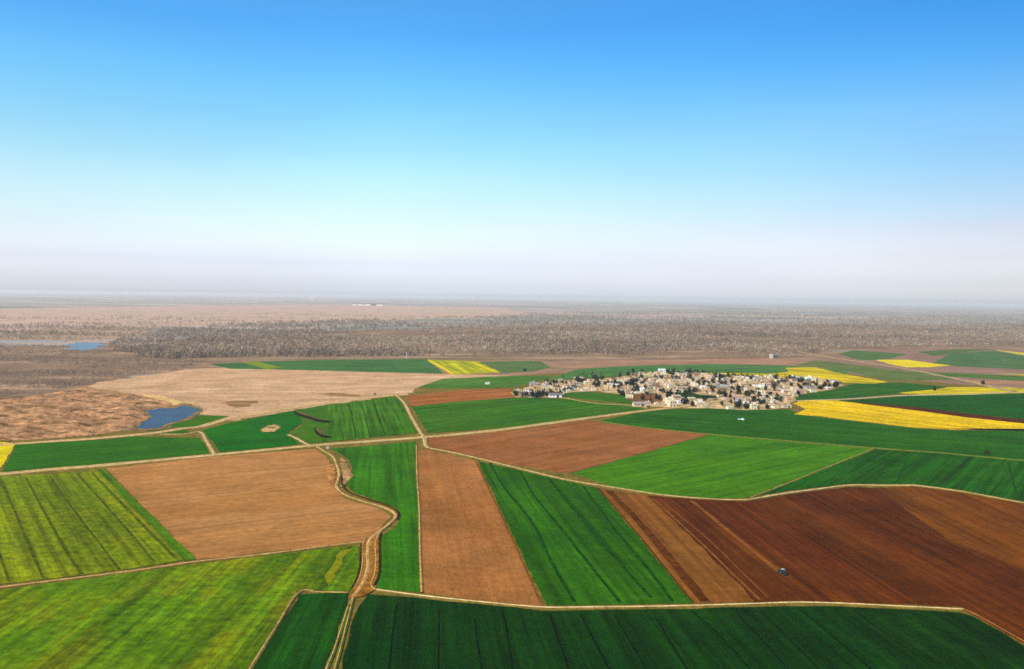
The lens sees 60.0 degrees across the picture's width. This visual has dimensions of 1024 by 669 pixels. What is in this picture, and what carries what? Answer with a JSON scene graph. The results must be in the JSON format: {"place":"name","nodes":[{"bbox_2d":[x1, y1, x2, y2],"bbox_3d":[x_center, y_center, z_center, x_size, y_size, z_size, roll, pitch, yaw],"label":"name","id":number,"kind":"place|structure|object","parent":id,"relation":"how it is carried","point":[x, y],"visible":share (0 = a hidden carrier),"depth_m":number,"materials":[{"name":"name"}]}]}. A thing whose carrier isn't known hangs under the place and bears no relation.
{"place":"outdoors","nodes":[
{"label":"outdoors","id":0,"kind":"place"},
{"bbox_2d":[0,340,66,341],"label":"water","id":1,"kind":"structure","parent":0,"point":[30,341],"depth_m":2261.65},
{"bbox_2d":[62,342,106,350],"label":"water","id":2,"kind":"structure","parent":0,"point":[82,346],"depth_m":2079.15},
{"bbox_2d":[98,390,126,394],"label":"hollow","id":3,"kind":"object","parent":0,"point":[111,392],"visible":0.51,"depth_m":1138.68,"materials":[{"name":"soil"}]},
{"bbox_2d":[135,405,198,428],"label":"water","id":4,"kind":"structure","parent":0,"point":[160,417],"depth_m":931.45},
{"bbox_2d":[142,394,196,406],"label":"sandbank","id":5,"kind":"structure","parent":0,"point":[173,400],"depth_m":1072.25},
{"bbox_2d":[0,541,362,588],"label":"track","id":6,"kind":"structure","parent":0,"point":[169,565],"depth_m":422.37,"materials":[{"name":"beige soil"}]},
{"bbox_2d":[159,431,216,455],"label":"track","id":7,"kind":"structure","parent":0,"point":[206,441],"depth_m":782.84,"materials":[{"name":"beige soil"}]},
{"bbox_2d":[0,395,394,445],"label":"track","id":8,"kind":"structure","parent":0,"point":[194,427],"depth_m":852.96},
{"bbox_2d":[171,415,227,426],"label":"wheat crop","id":9,"kind":"object","parent":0,"point":[199,420],"visible":0.95,"depth_m":894.46,"materials":[{"name":"green plant"}]},
{"bbox_2d":[106,449,390,559],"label":"ploughed field","id":10,"kind":"structure","parent":0,"point":[221,506],"depth_m":547.35,"materials":[{"name":"soil"}]},
{"bbox_2d":[261,424,280,431],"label":"sandy scar","id":11,"kind":"object","parent":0,"point":[266,429],"visible":1,"depth_m":851.91},
{"bbox_2d":[248,589,347,668],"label":"track","id":12,"kind":"structure","parent":0,"point":[281,618],"depth_m":353.71,"materials":[{"name":"beige soil"}]},
{"bbox_2d":[87,368,510,420],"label":"waste ground","id":13,"kind":"structure","parent":0,"point":[209,390],"depth_m":1241.29,"materials":[{"name":"beige soil"}]},
{"bbox_2d":[220,401,257,407],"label":"hollow","id":14,"kind":"object","parent":13,"relation":"in","point":[235,404],"visible":1,"depth_m":1041.90,"materials":[{"name":"soil"}]},
{"bbox_2d":[320,393,360,396],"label":"hollow","id":15,"kind":"object","parent":13,"relation":"in","point":[343,395],"visible":1,"depth_m":1147.66,"materials":[{"name":"soil"}]},
{"bbox_2d":[287,434,313,445],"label":"track","id":16,"kind":"structure","parent":0,"point":[299,440],"depth_m":787.27,"materials":[{"name":"beige soil"}]},
{"bbox_2d":[289,405,328,443],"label":"wheat crop","id":17,"kind":"object","parent":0,"point":[305,431],"visible":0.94,"depth_m":876.54,"materials":[{"name":"green plant"}]},
{"bbox_2d":[294,411,327,422],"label":"earth bank","id":18,"kind":"structure","parent":0,"point":[302,414],"depth_m":929.36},
{"bbox_2d":[314,427,327,437],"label":"earth bank","id":19,"kind":"structure","parent":0,"point":[320,432],"depth_m":827.91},
{"bbox_2d":[324,464,336,484],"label":"sandbank","id":20,"kind":"structure","parent":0,"point":[331,477],"depth_m":642.27,"materials":[{"name":"sand"}]},
{"bbox_2d":[324,597,352,668],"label":"track","id":21,"kind":"structure","parent":0,"point":[332,654],"depth_m":333.79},
{"bbox_2d":[332,596,354,668],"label":"track","id":22,"kind":"structure","parent":0,"point":[341,646],"depth_m":336.09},
{"bbox_2d":[339,458,352,486],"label":"bare ground","id":23,"kind":"structure","parent":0,"point":[347,475],"depth_m":650.12,"materials":[{"name":"soil"}]},
{"bbox_2d":[316,446,397,595],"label":"track","id":24,"kind":"structure","parent":0,"point":[394,513],"depth_m":526.48,"materials":[{"name":"beige soil"}]},
{"bbox_2d":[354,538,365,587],"bbox_3d":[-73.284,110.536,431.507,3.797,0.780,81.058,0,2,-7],"label":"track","id":25,"kind":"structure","parent":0,"point":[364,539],"depth_m":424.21,"materials":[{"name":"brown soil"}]},
{"bbox_2d":[0,400,723,475],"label":"road","id":26,"kind":"structure","parent":0,"point":[282,448],"depth_m":760.38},
{"bbox_2d":[350,531,381,598],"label":"dirt road","id":27,"kind":"structure","parent":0,"point":[366,589],"depth_m":416.94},
{"bbox_2d":[322,396,417,441],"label":"wheat crop","id":28,"kind":"object","parent":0,"point":[381,417],"visible":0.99,"depth_m":918.72,"materials":[{"name":"green plant"}]},
{"bbox_2d":[341,476,399,518],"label":"ditch","id":29,"kind":"object","parent":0,"point":[395,509],"visible":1,"depth_m":558.50,"materials":[{"name":"soil"}]},
{"bbox_2d":[371,531,379,588],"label":"track","id":30,"kind":"structure","parent":0,"point":[375,560],"depth_m":431.16,"materials":[{"name":"beige soil"}]},
{"bbox_2d":[374,533,381,584],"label":"ditch","id":31,"kind":"object","parent":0,"point":[379,567],"visible":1,"depth_m":433.04,"materials":[{"name":"soil"}]},
{"bbox_2d":[156,356,610,361],"bbox_3d":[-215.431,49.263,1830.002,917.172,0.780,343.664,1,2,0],"label":"track","id":32,"kind":"structure","parent":0,"point":[398,357],"depth_m":1850.42,"materials":[{"name":"beige soil"}]},
{"bbox_2d":[394,394,431,448],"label":"track","id":33,"kind":"structure","parent":0,"point":[424,441],"depth_m":898.62,"materials":[{"name":"beige soil"}]},
{"bbox_2d":[415,445,423,592],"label":"track","id":34,"kind":"structure","parent":0,"point":[420,546],"depth_m":482.73,"materials":[{"name":"beige soil"}]},
{"bbox_2d":[406,388,514,405],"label":"ploughed field","id":35,"kind":"structure","parent":0,"point":[450,396],"depth_m":1150.82,"materials":[{"name":"soil"}]},
{"bbox_2d":[418,449,542,605],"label":"ploughed field","id":36,"kind":"structure","parent":0,"point":[470,550],"depth_m":472.71,"materials":[{"name":"soil"}]},
{"bbox_2d":[164,351,847,375],"bbox_3d":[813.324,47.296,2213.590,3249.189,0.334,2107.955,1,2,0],"label":"fallow land","id":37,"kind":"structure","parent":0,"point":[557,366],"depth_m":1748.79,"materials":[{"name":"soil"}]},
{"bbox_2d":[243,361,282,368],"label":"rapeseed crop","id":38,"kind":"object","parent":37,"relation":"on","point":[261,365],"visible":0.98,"depth_m":1599.75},
{"bbox_2d":[211,359,442,373],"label":"wheat crop","id":39,"kind":"object","parent":37,"relation":"on","point":[403,365],"visible":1,"depth_m":1614.86,"materials":[{"name":"green plant"}]},
{"bbox_2d":[428,360,500,374],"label":"rapeseed crop","id":40,"kind":"object","parent":37,"relation":"on","point":[452,367],"visible":1,"depth_m":1619.92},
{"bbox_2d":[480,361,550,372],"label":"wheat crop","id":41,"kind":"object","parent":37,"relation":"on","point":[511,366],"visible":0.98,"depth_m":1664.83,"materials":[{"name":"green plant"}]},
{"bbox_2d":[0,292,1023,430],"bbox_3d":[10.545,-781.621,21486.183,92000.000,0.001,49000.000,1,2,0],"label":"ground","id":42,"kind":"structure","parent":0,"point":[43,300],"depth_m":11762.23,"materials":[{"name":"soil"}]},
{"bbox_2d":[0,326,157,340],"bbox_3d":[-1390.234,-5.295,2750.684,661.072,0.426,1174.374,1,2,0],"label":"dry grassland","id":43,"kind":"structure","parent":42,"relation":"on","point":[110,336],"depth_m":2660.97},
{"bbox_2d":[0,386,173,441],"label":"hummocks","id":44,"kind":"structure","parent":42,"relation":"on","point":[115,409],"depth_m":930.72,"materials":[{"name":"beige soil"}]},
{"bbox_2d":[0,393,145,436],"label":"dry weeds","id":45,"kind":"object","parent":44,"relation":"on","point":[76,414],"visible":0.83,"depth_m":921.42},
{"bbox_2d":[0,343,208,395],"bbox_3d":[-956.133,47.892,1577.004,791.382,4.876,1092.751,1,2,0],"label":"undergrowth","id":46,"kind":"object","parent":42,"relation":"on","point":[52,374],"visible":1,"depth_m":1488.70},
{"bbox_2d":[129,403,202,430],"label":"mudflat","id":47,"kind":"structure","parent":42,"relation":"on","point":[166,425],"depth_m":911.92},
{"bbox_2d":[128,402,205,430],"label":"reeds","id":48,"kind":"object","parent":47,"relation":"on","point":[172,423],"visible":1,"depth_m":933.25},
{"bbox_2d":[0,305,531,330],"bbox_3d":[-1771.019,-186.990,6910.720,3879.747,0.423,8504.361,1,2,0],"label":"dry grassland","id":49,"kind":"structure","parent":42,"relation":"on","point":[83,314],"depth_m":5596.79,"materials":[{"name":"plant"}]},
{"bbox_2d":[352,303,383,305],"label":"barn","id":50,"kind":"structure","parent":49,"relation":"on","point":[377,304],"depth_m":10947.51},
{"bbox_2d":[0,306,1023,355],"bbox_3d":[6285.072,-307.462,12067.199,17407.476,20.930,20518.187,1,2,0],"label":"woodland","id":51,"kind":"object","parent":42,"relation":"on","point":[162,344],"visible":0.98,"depth_m":2897.94,"materials":[{"name":"plant"}]},
{"bbox_2d":[0,323,1023,399],"bbox_3d":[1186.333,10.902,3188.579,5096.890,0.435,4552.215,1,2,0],"label":"scrubland","id":52,"kind":"structure","parent":42,"relation":"on","point":[681,354],"depth_m":2037.68,"materials":[{"name":"plant"}]},
{"bbox_2d":[769,354,778,357],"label":"house","id":53,"kind":"structure","parent":52,"relation":"on","point":[773,355],"depth_m":1989.96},
{"bbox_2d":[564,358,798,367],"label":"dry grassland","id":54,"kind":"structure","parent":42,"relation":"on","point":[740,361],"depth_m":1835.43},
{"bbox_2d":[818,349,1023,387],"bbox_3d":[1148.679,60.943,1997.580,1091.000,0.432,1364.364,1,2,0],"label":"dry grassland","id":55,"kind":"structure","parent":42,"relation":"on","point":[914,354],"depth_m":1786.86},
{"bbox_2d":[838,350,903,359],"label":"wheat crop","id":56,"kind":"object","parent":55,"relation":"on","point":[862,355],"visible":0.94,"depth_m":2157.54,"materials":[{"name":"green plant"}]},
{"bbox_2d":[795,360,955,380],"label":"wheat crop","id":57,"kind":"object","parent":55,"relation":"on","point":[885,374],"visible":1,"depth_m":1644.04,"materials":[{"name":"green plant"}]},
{"bbox_2d":[877,360,950,366],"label":"rapeseed crop","id":58,"kind":"object","parent":55,"relation":"on","point":[907,363],"visible":0.99,"depth_m":1874.96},
{"bbox_2d":[921,349,992,355],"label":"wheat crop","id":59,"kind":"object","parent":55,"relation":"on","point":[939,352],"visible":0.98,"depth_m":2358.66,"materials":[{"name":"green plant"}]},
{"bbox_2d":[933,351,1023,368],"bbox_3d":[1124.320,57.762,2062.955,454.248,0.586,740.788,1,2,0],"label":"wheat crop","id":60,"kind":"object","parent":55,"relation":"on","point":[989,359],"visible":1,"depth_m":2017.78,"materials":[{"name":"green plant"}]},
{"bbox_2d":[997,350,1023,354],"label":"rapeseed crop","id":61,"kind":"object","parent":55,"relation":"on","point":[1013,352],"visible":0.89,"depth_m":2356.49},
{"bbox_2d":[0,372,1023,668],"bbox_3d":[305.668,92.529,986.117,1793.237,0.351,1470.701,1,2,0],"label":"field margin","id":62,"kind":"object","parent":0,"point":[548,472],"visible":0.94,"depth_m":659.41,"materials":[{"name":"soil"}]},
{"bbox_2d":[0,442,14,467],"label":"rapeseed crop","id":63,"kind":"object","parent":62,"relation":"on","point":[5,451],"visible":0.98,"depth_m":712.83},
{"bbox_2d":[0,470,182,584],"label":"rapeseed crop","id":64,"kind":"object","parent":62,"relation":"on","point":[63,525],"visible":1,"depth_m":479.59,"materials":[{"name":"plant"}]},
{"bbox_2d":[2,436,208,471],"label":"wheat crop","id":65,"kind":"object","parent":62,"relation":"on","point":[55,454],"visible":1,"depth_m":719.21,"materials":[{"name":"green plant"}]},
{"bbox_2d":[98,469,195,560],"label":"wheat crop","id":66,"kind":"object","parent":62,"relation":"on","point":[181,551],"visible":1,"depth_m":503.55,"materials":[{"name":"green plant"}]},
{"bbox_2d":[149,429,188,433],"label":"wheat crop","id":67,"kind":"object","parent":62,"relation":"on","point":[180,431],"visible":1,"depth_m":825.22,"materials":[{"name":"green plant"}]},
{"bbox_2d":[0,546,358,668],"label":"rapeseed crop","id":68,"kind":"object","parent":62,"relation":"on","point":[217,615],"visible":1,"depth_m":358.07,"materials":[{"name":"plant"}]},
{"bbox_2d":[203,410,300,451],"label":"wheat crop","id":69,"kind":"object","parent":62,"relation":"on","point":[248,434],"visible":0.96,"depth_m":819.83,"materials":[{"name":"green plant"}]},
{"bbox_2d":[253,593,347,668],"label":"wheat crop","id":70,"kind":"object","parent":62,"relation":"on","point":[304,637],"visible":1,"depth_m":337.71,"materials":[{"name":"green plant"}]},
{"bbox_2d":[325,548,353,585],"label":"rapeseed crop","id":71,"kind":"object","parent":62,"relation":"on","point":[332,571],"visible":1,"depth_m":422.92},
{"bbox_2d":[352,543,361,587],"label":"ditch","id":72,"kind":"object","parent":62,"relation":"on","point":[359,563],"visible":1,"depth_m":428.38,"materials":[{"name":"soil"}]},
{"bbox_2d":[331,442,419,591],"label":"wheat crop","id":73,"kind":"object","parent":62,"relation":"on","point":[384,473],"visible":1,"depth_m":580.02,"materials":[{"name":"green plant"}]},
{"bbox_2d":[419,376,553,388],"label":"wheat crop","id":74,"kind":"object","parent":62,"relation":"on","point":[494,381],"visible":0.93,"depth_m":1344.11,"materials":[{"name":"green plant"}]},
{"bbox_2d":[1,388,1023,668],"bbox_3d":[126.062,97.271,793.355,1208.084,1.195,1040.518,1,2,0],"label":"weeds","id":75,"kind":"object","parent":62,"relation":"on","point":[505,522],"visible":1,"depth_m":504.42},
{"bbox_2d":[411,398,644,432],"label":"wheat crop","id":76,"kind":"object","parent":62,"relation":"on","point":[477,415],"visible":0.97,"depth_m":998.15,"materials":[{"name":"green plant"}]},
{"bbox_2d":[478,461,692,605],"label":"wheat crop","id":77,"kind":"object","parent":62,"relation":"on","point":[581,544],"visible":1,"depth_m":464.96,"materials":[{"name":"green plant"}]},
{"bbox_2d":[562,392,633,404],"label":"wheat crop","id":78,"kind":"object","parent":62,"relation":"on","point":[614,398],"visible":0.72,"depth_m":1163.13,"materials":[{"name":"green plant"}]},
{"bbox_2d":[342,594,1023,668],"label":"wheat crop","id":79,"kind":"object","parent":62,"relation":"on","point":[392,632],"visible":1,"depth_m":338.76,"materials":[{"name":"plant"}]},
{"bbox_2d":[548,364,849,379],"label":"wheat crop","id":80,"kind":"object","parent":62,"relation":"on","point":[718,368],"visible":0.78,"depth_m":1639.89,"materials":[{"name":"green plant"}]},
{"bbox_2d":[572,435,869,498],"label":"wheat crop","id":81,"kind":"object","parent":62,"relation":"on","point":[712,466],"visible":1,"depth_m":689.22,"materials":[{"name":"green plant"}]},
{"bbox_2d":[709,367,885,383],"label":"rapeseed crop","id":82,"kind":"object","parent":62,"relation":"on","point":[812,372],"visible":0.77,"depth_m":1551.92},
{"bbox_2d":[602,409,1023,459],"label":"wheat crop","id":83,"kind":"object","parent":62,"relation":"on","point":[784,424],"visible":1,"depth_m":886.34,"materials":[{"name":"green plant"}]},
{"bbox_2d":[795,383,945,399],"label":"wheat crop","id":84,"kind":"object","parent":62,"relation":"on","point":[860,390],"visible":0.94,"depth_m":1293.60,"materials":[{"name":"green plant"}]},
{"bbox_2d":[761,449,1023,500],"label":"wheat crop","id":85,"kind":"object","parent":62,"relation":"on","point":[1003,478],"visible":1,"depth_m":672.89,"materials":[{"name":"green plant"}]},
{"bbox_2d":[793,400,1023,430],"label":"rapeseed crop","id":86,"kind":"object","parent":62,"relation":"on","point":[838,409],"visible":1,"depth_m":1000.86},
{"bbox_2d":[839,393,1023,418],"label":"wheat crop","id":87,"kind":"object","parent":62,"relation":"on","point":[1005,405],"visible":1,"depth_m":1148.70,"materials":[{"name":"green plant"}]},
{"bbox_2d":[901,387,1023,394],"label":"rapeseed crop","id":88,"kind":"object","parent":62,"relation":"on","point":[960,390],"visible":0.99,"depth_m":1310.45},
{"bbox_2d":[907,371,1023,380],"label":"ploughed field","id":89,"kind":"structure","parent":62,"relation":"on","point":[997,377],"depth_m":1579.07,"materials":[{"name":"green plant"}]},
{"bbox_2d":[0,0,1023,305],"label":"sky","id":90,"kind":"structure","parent":0,"point":[746,151],"materials":[{"name":"blue"}]},
{"bbox_2d":[427,420,707,472],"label":"ploughed field","id":91,"kind":"structure","parent":0,"point":[568,447],"depth_m":786.36,"materials":[{"name":"soil"}]},
{"bbox_2d":[425,447,764,500],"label":"track","id":92,"kind":"structure","parent":0,"point":[506,465],"depth_m":617.24,"materials":[{"name":"beige soil"}]},
{"bbox_2d":[558,397,647,407],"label":"track","id":93,"kind":"structure","parent":0,"point":[599,403],"depth_m":1090.51,"materials":[{"name":"beige soil"}]},
{"bbox_2d":[624,388,630,393],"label":"house","id":94,"kind":"structure","parent":0,"point":[627,391],"depth_m":1200.89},
{"bbox_2d":[626,394,662,402],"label":"ploughed field","id":95,"kind":"structure","parent":0,"point":[637,398],"depth_m":1149.74,"materials":[{"name":"soil"}]},
{"bbox_2d":[375,589,962,610],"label":"track","id":96,"kind":"structure","parent":0,"point":[659,606],"depth_m":376.87,"materials":[{"name":"beige soil"}]},
{"bbox_2d":[667,398,676,406],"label":"house","id":97,"kind":"structure","parent":0,"point":[672,402],"depth_m":1068.23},
{"bbox_2d":[597,487,753,603],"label":"ploughed field","id":98,"kind":"structure","parent":0,"point":[699,573],"depth_m":454.67,"materials":[{"name":"soil"}]},
{"bbox_2d":[511,372,843,409],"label":"village ground","id":99,"kind":"structure","parent":0,"point":[662,403],"depth_m":1257.63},
{"bbox_2d":[548,393,561,397],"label":"barn","id":100,"kind":"structure","parent":99,"relation":"on","point":[554,395],"depth_m":1150.38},
{"bbox_2d":[632,402,646,406],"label":"barn","id":101,"kind":"structure","parent":99,"relation":"on","point":[638,404],"depth_m":1066.02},
{"bbox_2d":[675,390,716,397],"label":"wheat crop","id":102,"kind":"object","parent":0,"point":[694,395],"visible":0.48,"depth_m":1196.01,"materials":[{"name":"green plant"}]},
{"bbox_2d":[697,404,706,407],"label":"house","id":103,"kind":"structure","parent":0,"point":[701,406],"depth_m":1063.71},
{"bbox_2d":[734,375,741,381],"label":"house","id":104,"kind":"structure","parent":0,"point":[738,378],"depth_m":1410.69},
{"bbox_2d":[749,402,756,408],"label":"house","id":105,"kind":"structure","parent":0,"point":[753,405],"depth_m":1057.25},
{"bbox_2d":[784,396,792,402],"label":"house","id":106,"kind":"structure","parent":0,"point":[787,399],"depth_m":1129.58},
{"bbox_2d":[748,448,875,497],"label":"track","id":107,"kind":"structure","parent":0,"point":[766,491],"depth_m":658.27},
{"bbox_2d":[603,422,1023,460],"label":"track","id":108,"kind":"structure","parent":0,"point":[822,443],"depth_m":805.02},
{"bbox_2d":[749,484,915,498],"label":"track","id":109,"kind":"structure","parent":0,"point":[772,495],"depth_m":613.53,"materials":[{"name":"beige soil"}]},
{"bbox_2d":[647,487,1023,639],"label":"ploughed field","id":110,"kind":"structure","parent":0,"point":[858,545],"depth_m":454.54,"materials":[{"name":"soil"}]},
{"bbox_2d":[780,568,786,575],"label":"tractor","id":111,"kind":"object","parent":110,"relation":"on","point":[783,570],"visible":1,"depth_m":419.84,"materials":[{"name":"blue paint"}]},
{"bbox_2d":[789,349,1016,391],"bbox_3d":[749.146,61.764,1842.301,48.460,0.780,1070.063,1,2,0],"label":"road","id":112,"kind":"structure","parent":0,"point":[922,372],"depth_m":1618.52,"materials":[{"name":"beige soil"}]},
{"bbox_2d":[796,392,1023,400],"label":"track","id":113,"kind":"structure","parent":0,"point":[913,395],"depth_m":1233.41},
{"bbox_2d":[853,402,1023,422],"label":"ploughed field","id":114,"kind":"structure","parent":0,"point":[967,415],"depth_m":1040.19,"materials":[{"name":"soil"}]},
{"bbox_2d":[877,486,1023,568],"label":"ploughed field","id":115,"kind":"structure","parent":0,"point":[989,526],"depth_m":536.70,"materials":[{"name":"soil"}]},
{"bbox_2d":[917,485,1023,503],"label":"track","id":116,"kind":"structure","parent":0,"point":[970,493],"depth_m":606.07,"materials":[{"name":"beige soil"}]},
{"bbox_2d":[963,608,1023,642],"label":"track","id":117,"kind":"structure","parent":0,"point":[997,627],"depth_m":356.46,"materials":[{"name":"soil"}]},
{"bbox_2d":[964,380,1023,384],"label":"ploughed field","id":118,"kind":"structure","parent":0,"point":[1003,382],"depth_m":1458.29,"materials":[{"name":"soil"}]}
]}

